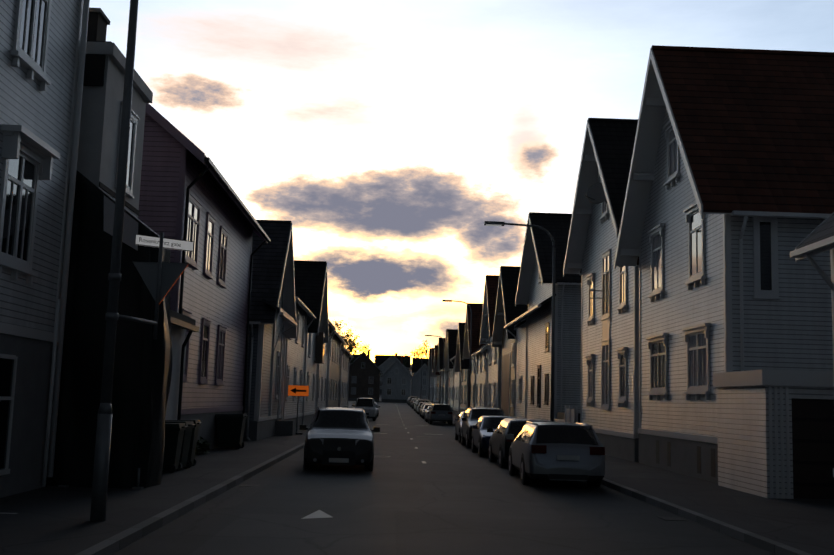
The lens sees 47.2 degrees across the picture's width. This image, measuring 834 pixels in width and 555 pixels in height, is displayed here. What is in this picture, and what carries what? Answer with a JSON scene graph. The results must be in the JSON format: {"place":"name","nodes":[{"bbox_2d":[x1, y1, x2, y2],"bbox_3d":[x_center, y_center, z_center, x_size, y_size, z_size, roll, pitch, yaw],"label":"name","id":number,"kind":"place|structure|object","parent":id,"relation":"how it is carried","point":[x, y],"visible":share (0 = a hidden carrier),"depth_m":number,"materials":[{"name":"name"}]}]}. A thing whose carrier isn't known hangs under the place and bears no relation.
{"place":"outdoors","nodes":[
{"label":"outdoors","id":0,"kind":"place"},
{"bbox_2d":[0,401,717,554],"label":"pavement","id":1,"kind":"structure","parent":0,"point":[50,520],"depth_m":16.05,"materials":[{"name":"concrete"}]},
{"bbox_2d":[47,171,172,488],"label":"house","id":2,"kind":"structure","parent":1,"relation":"on","point":[142,373],"depth_m":18.17,"materials":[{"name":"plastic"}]},
{"bbox_2d":[90,0,192,521],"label":"sign pole","id":3,"kind":"object","parent":1,"relation":"on","point":[159,277],"visible":1,"depth_m":13.88,"materials":[{"name":"metal"}]},
{"bbox_2d":[163,423,187,472],"bbox_3d":[-5.795,3.914,22.030,0.848,1.110,0.660,2,-7,-1],"label":"wheelie bin","id":4,"kind":"object","parent":1,"relation":"on","point":[174,433],"visible":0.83,"depth_m":21.78,"materials":[{"name":"grey"}]},
{"bbox_2d":[165,421,195,469],"bbox_3d":[-5.796,3.995,22.775,0.848,1.140,0.660,1,-7,4],"label":"wheelie bin","id":5,"kind":"object","parent":1,"relation":"on","point":[184,462],"visible":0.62,"depth_m":22.73,"materials":[{"name":"grey"}]},
{"bbox_2d":[165,420,201,467],"bbox_3d":[-5.799,4.087,23.570,0.869,1.160,0.727,2,-7,-1],"label":"wheelie bin","id":6,"kind":"object","parent":1,"relation":"on","point":[192,447],"visible":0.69,"depth_m":23.38,"materials":[{"name":"grey plastic"}]},
{"bbox_2d":[196,437,211,453],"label":"weeds","id":7,"kind":"object","parent":1,"relation":"on","point":[203,445],"visible":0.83,"depth_m":28.79,"materials":[{"name":"green plant"}]},
{"bbox_2d":[215,414,247,449],"bbox_3d":[-6.277,5.186,32.292,1.008,1.180,0.880,2,-7,-1],"label":"wheelie bin","id":8,"kind":"object","parent":1,"relation":"on","point":[230,429],"visible":1,"depth_m":31.93,"materials":[{"name":"grey"}]},
{"bbox_2d":[288,385,308,434],"bbox_3d":[-5.790,6.423,46.367,1.000,2.350,0.600,2,-7,-1],"label":"arrow sign","id":9,"kind":"object","parent":1,"relation":"on","point":[295,390],"visible":0.9,"depth_m":46.45,"materials":[{"name":"metal"}]},
{"bbox_2d":[416,349,429,399],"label":"street lamp","id":10,"kind":"object","parent":1,"relation":"on","point":[429,373],"visible":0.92,"depth_m":149.26,"materials":[{"name":"metal"}]},
{"bbox_2d":[425,335,444,403],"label":"street lamp","id":11,"kind":"object","parent":1,"relation":"on","point":[443,367],"visible":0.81,"depth_m":109.57,"materials":[{"name":"metal"}]},
{"bbox_2d":[442,300,471,407],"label":"street lamp","id":12,"kind":"object","parent":1,"relation":"on","point":[470,347],"visible":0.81,"depth_m":72.78,"materials":[{"name":"metal"}]},
{"bbox_2d":[484,221,555,421],"bbox_3d":[3.782,2.181,35.475,2.740,8.550,0.280,2,-7,-1],"label":"street lamp","id":13,"kind":"object","parent":1,"relation":"on","point":[492,223],"visible":0.92,"depth_m":35.60,"materials":[{"name":"metal"}]},
{"bbox_2d":[554,405,579,422],"bbox_3d":[7.887,6.872,43.964,2.450,1.900,6.000,2,-7,-1],"label":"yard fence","id":14,"kind":"object","parent":1,"relation":"on","point":[570,415],"visible":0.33,"depth_m":42.75,"materials":[{"name":"white wood"}]},
{"bbox_2d":[374,363,412,402],"bbox_3d":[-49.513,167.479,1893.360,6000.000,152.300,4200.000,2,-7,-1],"label":"ground","id":15,"kind":"structure","parent":0,"point":[380,396],"depth_m":270.33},
{"bbox_2d":[0,0,89,497],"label":"house","id":16,"kind":"structure","parent":15,"relation":"on","point":[42,52],"depth_m":16.88,"materials":[{"name":"grey paint"}]},
{"bbox_2d":[46,8,152,483],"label":"house","id":17,"kind":"structure","parent":15,"relation":"on","point":[101,116],"depth_m":19.53,"materials":[{"name":"white paint"}]},
{"bbox_2d":[138,103,270,452],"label":"house","id":18,"kind":"structure","parent":15,"relation":"on","point":[187,192],"depth_m":29.50,"materials":[{"name":"wood"}]},
{"bbox_2d":[165,310,198,419],"bbox_3d":[-8.192,2.896,23.496,4.600,4.200,4.120,2,-7,-1],"label":"porch","id":19,"kind":"object","parent":18,"relation":"attached to","point":[180,324],"visible":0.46,"depth_m":24.82,"materials":[{"name":"white paint"}]},
{"bbox_2d":[243,220,296,440],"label":"house","id":20,"kind":"structure","parent":15,"relation":"on","point":[272,322],"depth_m":41.42,"materials":[{"name":"wood"}]},
{"bbox_2d":[281,295,315,427],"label":"house","id":21,"kind":"structure","parent":15,"relation":"on","point":[294,362],"depth_m":53.05,"materials":[{"name":"wood"}]},
{"bbox_2d":[294,260,328,425],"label":"house","id":22,"kind":"structure","parent":15,"relation":"on","point":[311,288],"depth_m":63.39,"materials":[{"name":"wood"}]},
{"bbox_2d":[315,318,335,410],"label":"house","id":23,"kind":"structure","parent":15,"relation":"on","point":[322,385],"depth_m":75.23,"materials":[{"name":"wood"}]},
{"bbox_2d":[327,327,346,406],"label":"house","id":24,"kind":"structure","parent":15,"relation":"on","point":[334,370],"depth_m":88.93,"materials":[{"name":"wood"}]},
{"bbox_2d":[339,345,353,407],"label":"house","id":25,"kind":"structure","parent":15,"relation":"on","point":[345,363],"depth_m":108.84,"materials":[{"name":"wood"}]},
{"bbox_2d":[332,319,371,365],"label":"tree","id":26,"kind":"object","parent":15,"relation":"on","point":[349,342],"visible":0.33,"depth_m":197.84,"materials":[{"name":"green plant"}]},
{"bbox_2d":[348,350,381,401],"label":"house","id":27,"kind":"structure","parent":15,"relation":"on","point":[364,376],"depth_m":224.46,"materials":[{"name":"wood"}]},
{"bbox_2d":[375,353,410,368],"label":"house","id":28,"kind":"structure","parent":15,"relation":"on","point":[380,360],"depth_m":363.62,"materials":[{"name":"tile"}]},
{"bbox_2d":[378,353,409,392],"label":"house","id":29,"kind":"structure","parent":15,"relation":"on","point":[386,364],"depth_m":290.67,"materials":[{"name":"tile"}]},
{"bbox_2d":[380,357,412,402],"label":"house","id":30,"kind":"structure","parent":15,"relation":"on","point":[396,375],"depth_m":225.51,"materials":[{"name":"wood"}]},
{"bbox_2d":[403,340,431,370],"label":"tree","id":31,"kind":"object","parent":15,"relation":"on","point":[420,353],"visible":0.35,"depth_m":248.83,"materials":[{"name":"green plant"}]},
{"bbox_2d":[411,362,427,399],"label":"house","id":32,"kind":"structure","parent":15,"relation":"on","point":[418,391],"depth_m":226.67,"materials":[{"name":"wood"}]},
{"bbox_2d":[412,358,428,374],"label":"house","id":33,"kind":"structure","parent":15,"relation":"on","point":[416,365],"depth_m":299.51,"materials":[{"name":"tile"}]},
{"bbox_2d":[426,375,430,401],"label":"house","id":34,"kind":"structure","parent":15,"relation":"on","point":[428,396],"depth_m":208.06,"materials":[{"name":"wood"}]},
{"bbox_2d":[428,349,433,403],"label":"house","id":35,"kind":"structure","parent":15,"relation":"on","point":[432,379],"depth_m":193.44,"materials":[{"name":"wood"}]},
{"bbox_2d":[430,348,433,375],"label":"house","id":36,"kind":"structure","parent":15,"relation":"on","point":[432,359],"depth_m":186.48,"materials":[{"name":"wood"}]},
{"bbox_2d":[431,370,436,403],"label":"house","id":37,"kind":"structure","parent":15,"relation":"on","point":[434,391],"depth_m":177.69,"materials":[{"name":"wood"}]},
{"bbox_2d":[432,345,440,403],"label":"house","id":38,"kind":"structure","parent":15,"relation":"on","point":[438,380],"depth_m":163.54,"materials":[{"name":"wood"}]},
{"bbox_2d":[437,338,444,403],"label":"house","id":39,"kind":"structure","parent":15,"relation":"on","point":[440,354],"depth_m":155.09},
{"bbox_2d":[439,367,448,403],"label":"house","id":40,"kind":"structure","parent":15,"relation":"on","point":[445,399],"depth_m":141.37,"materials":[{"name":"wood"}]},
{"bbox_2d":[444,329,457,403],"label":"street lamp","id":41,"kind":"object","parent":15,"relation":"on","point":[444,365],"depth_m":136.17,"materials":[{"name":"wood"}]},
{"bbox_2d":[445,330,457,408],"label":"house","id":42,"kind":"structure","parent":15,"relation":"on","point":[451,346],"depth_m":125.54,"materials":[{"name":"wood"}]},
{"bbox_2d":[450,356,460,415],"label":"house","id":43,"kind":"structure","parent":15,"relation":"on","point":[456,390],"depth_m":115.31,"materials":[{"name":"wood"}]},
{"bbox_2d":[454,323,469,412],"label":"house","id":44,"kind":"structure","parent":15,"relation":"on","point":[461,365],"depth_m":104.00,"materials":[{"name":"wood"}]},
{"bbox_2d":[463,303,484,407],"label":"house","id":45,"kind":"structure","parent":15,"relation":"on","point":[477,308],"depth_m":95.65,"materials":[{"name":"wood"}]},
{"bbox_2d":[471,344,487,407],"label":"house","id":46,"kind":"structure","parent":15,"relation":"on","point":[481,380],"depth_m":85.67,"materials":[{"name":"wood"}]},
{"bbox_2d":[479,275,501,407],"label":"house","id":47,"kind":"structure","parent":15,"relation":"on","point":[494,353],"depth_m":76.58,"materials":[{"name":"wood"}]},
{"bbox_2d":[491,266,527,416],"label":"house","id":48,"kind":"structure","parent":15,"relation":"on","point":[507,310],"depth_m":67.70,"materials":[{"name":"wood"}]},
{"bbox_2d":[514,317,527,417],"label":"house","id":49,"kind":"structure","parent":15,"relation":"on","point":[520,328],"depth_m":59.86,"materials":[{"name":"wood"}]},
{"bbox_2d":[503,212,580,420],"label":"house","id":50,"kind":"structure","parent":15,"relation":"on","point":[534,290],"depth_m":50.45,"materials":[{"name":"wood"}]},
{"bbox_2d":[563,118,638,461],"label":"house","id":51,"kind":"structure","parent":15,"relation":"on","point":[609,405],"depth_m":36.26,"materials":[{"name":"wood"}]},
{"bbox_2d":[614,45,833,482],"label":"house","id":52,"kind":"structure","parent":15,"relation":"on","point":[728,207],"depth_m":25.66,"materials":[{"name":"wood"}]},
{"bbox_2d":[713,369,833,498],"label":"garage","id":53,"kind":"structure","parent":15,"relation":"on","point":[775,436],"depth_m":20.16,"materials":[{"name":"white wood"}]},
{"bbox_2d":[790,212,833,476],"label":"house","id":54,"kind":"structure","parent":15,"relation":"on","point":[819,239],"depth_m":17.24,"materials":[{"name":"wood"}]},
{"bbox_2d":[112,402,775,554],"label":"road","id":55,"kind":"structure","parent":0,"point":[451,496],"depth_m":16.23,"materials":[{"name":"grey asphalt"}]},
{"bbox_2d":[1,424,441,518],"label":"road markings","id":56,"kind":"object","parent":55,"relation":"on","point":[319,514],"visible":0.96,"depth_m":15.64,"materials":[{"name":"paint"}]},
{"bbox_2d":[299,407,379,470],"bbox_3d":[-2.211,4.571,27.287,2.220,1.709,4.566,2,-7,-4],"label":"car","id":57,"kind":"object","parent":55,"relation":"on","point":[339,436],"visible":1,"depth_m":25.39,"materials":[{"name":"grey paint"}]},
{"bbox_2d":[352,398,377,420],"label":"car","id":58,"kind":"object","parent":55,"relation":"on","point":[368,405],"visible":0.67,"depth_m":83.38,"materials":[{"name":"grey paint"}]},
{"bbox_2d":[408,396,418,405],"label":"dark car","id":59,"kind":"object","parent":55,"relation":"on","point":[410,398],"visible":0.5,"depth_m":168.82,"materials":[{"name":"grey paint"}]},
{"bbox_2d":[414,400,428,412],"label":"dark car","id":60,"kind":"object","parent":55,"relation":"on","point":[418,402],"visible":0.42,"depth_m":120.19,"materials":[{"name":"grey paint"}]},
{"bbox_2d":[416,402,431,414],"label":"silver car","id":61,"kind":"object","parent":55,"relation":"on","point":[418,408],"visible":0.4,"depth_m":113.22,"materials":[{"name":"grey paint"}]},
{"bbox_2d":[419,403,430,416],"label":"black car","id":62,"kind":"object","parent":55,"relation":"on","point":[423,404],"visible":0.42,"depth_m":103.89,"materials":[{"name":"black paint"}]},
{"bbox_2d":[420,404,431,418],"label":"silver car","id":63,"kind":"object","parent":55,"relation":"on","point":[425,406],"visible":0.31,"depth_m":97.34,"materials":[{"name":"grey paint"}]},
{"bbox_2d":[423,406,445,422],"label":"car","id":64,"kind":"object","parent":55,"relation":"on","point":[426,415],"visible":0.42,"depth_m":84.23,"materials":[{"name":"grey paint"}]},
{"bbox_2d":[427,404,452,424],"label":"car","id":65,"kind":"object","parent":55,"relation":"on","point":[441,412],"visible":0.98,"depth_m":77.11,"materials":[{"name":"grey paint"}]},
{"bbox_2d":[75,423,811,554],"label":"kerb","id":66,"kind":"structure","parent":55,"relation":"on","point":[120,540],"depth_m":15.09,"materials":[{"name":"concrete"}]},
{"bbox_2d":[455,411,465,442],"bbox_3d":[2.877,7.326,46.792,2.160,1.529,4.236,2,-7,-1],"label":"silver car","id":67,"kind":"object","parent":55,"relation":"on","point":[458,427],"visible":0.31,"depth_m":46.52,"materials":[{"name":"grey paint"}]},
{"bbox_2d":[238,436,687,520],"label":"manholes","id":68,"kind":"object","parent":55,"relation":"on","point":[663,518],"visible":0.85,"depth_m":18.56,"materials":[{"name":"metal"}]},
{"bbox_2d":[461,407,504,448],"bbox_3d":[2.981,6.518,41.351,2.230,1.749,4.586,2,-7,-1],"label":"car","id":69,"kind":"object","parent":55,"relation":"on","point":[471,417],"visible":0.38,"depth_m":40.78,"materials":[{"name":"black paint"}]},
{"bbox_2d":[472,416,516,456],"bbox_3d":[3.086,5.904,35.583,2.180,1.499,4.736,2,-7,-1],"label":"car","id":70,"kind":"object","parent":55,"relation":"on","point":[481,436],"visible":0.5,"depth_m":34.86,"materials":[{"name":"blue paint"}]},
{"bbox_2d":[487,418,550,467],"bbox_3d":[3.342,5.170,29.939,2.160,1.529,4.236,2,-7,-2],"label":"car","id":71,"kind":"object","parent":55,"relation":"on","point":[500,443],"visible":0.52,"depth_m":28.60,"materials":[{"name":"black paint"}]},
{"bbox_2d":[507,421,604,486],"bbox_3d":[3.448,4.441,24.287,2.200,1.539,4.806,2,-7,0],"label":"car","id":72,"kind":"object","parent":55,"relation":"on","point":[563,451],"visible":1,"depth_m":22.08,"materials":[{"name":"grey paint"}]},
{"bbox_2d":[89,0,833,363],"label":"sky","id":73,"kind":"structure","parent":0,"point":[387,134],"materials":[{"name":"white"}]},
{"bbox_2d":[616,482,833,554],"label":"sidewalk","id":74,"kind":"structure","parent":0,"point":[805,525],"depth_m":17.19,"materials":[{"name":"concrete"}]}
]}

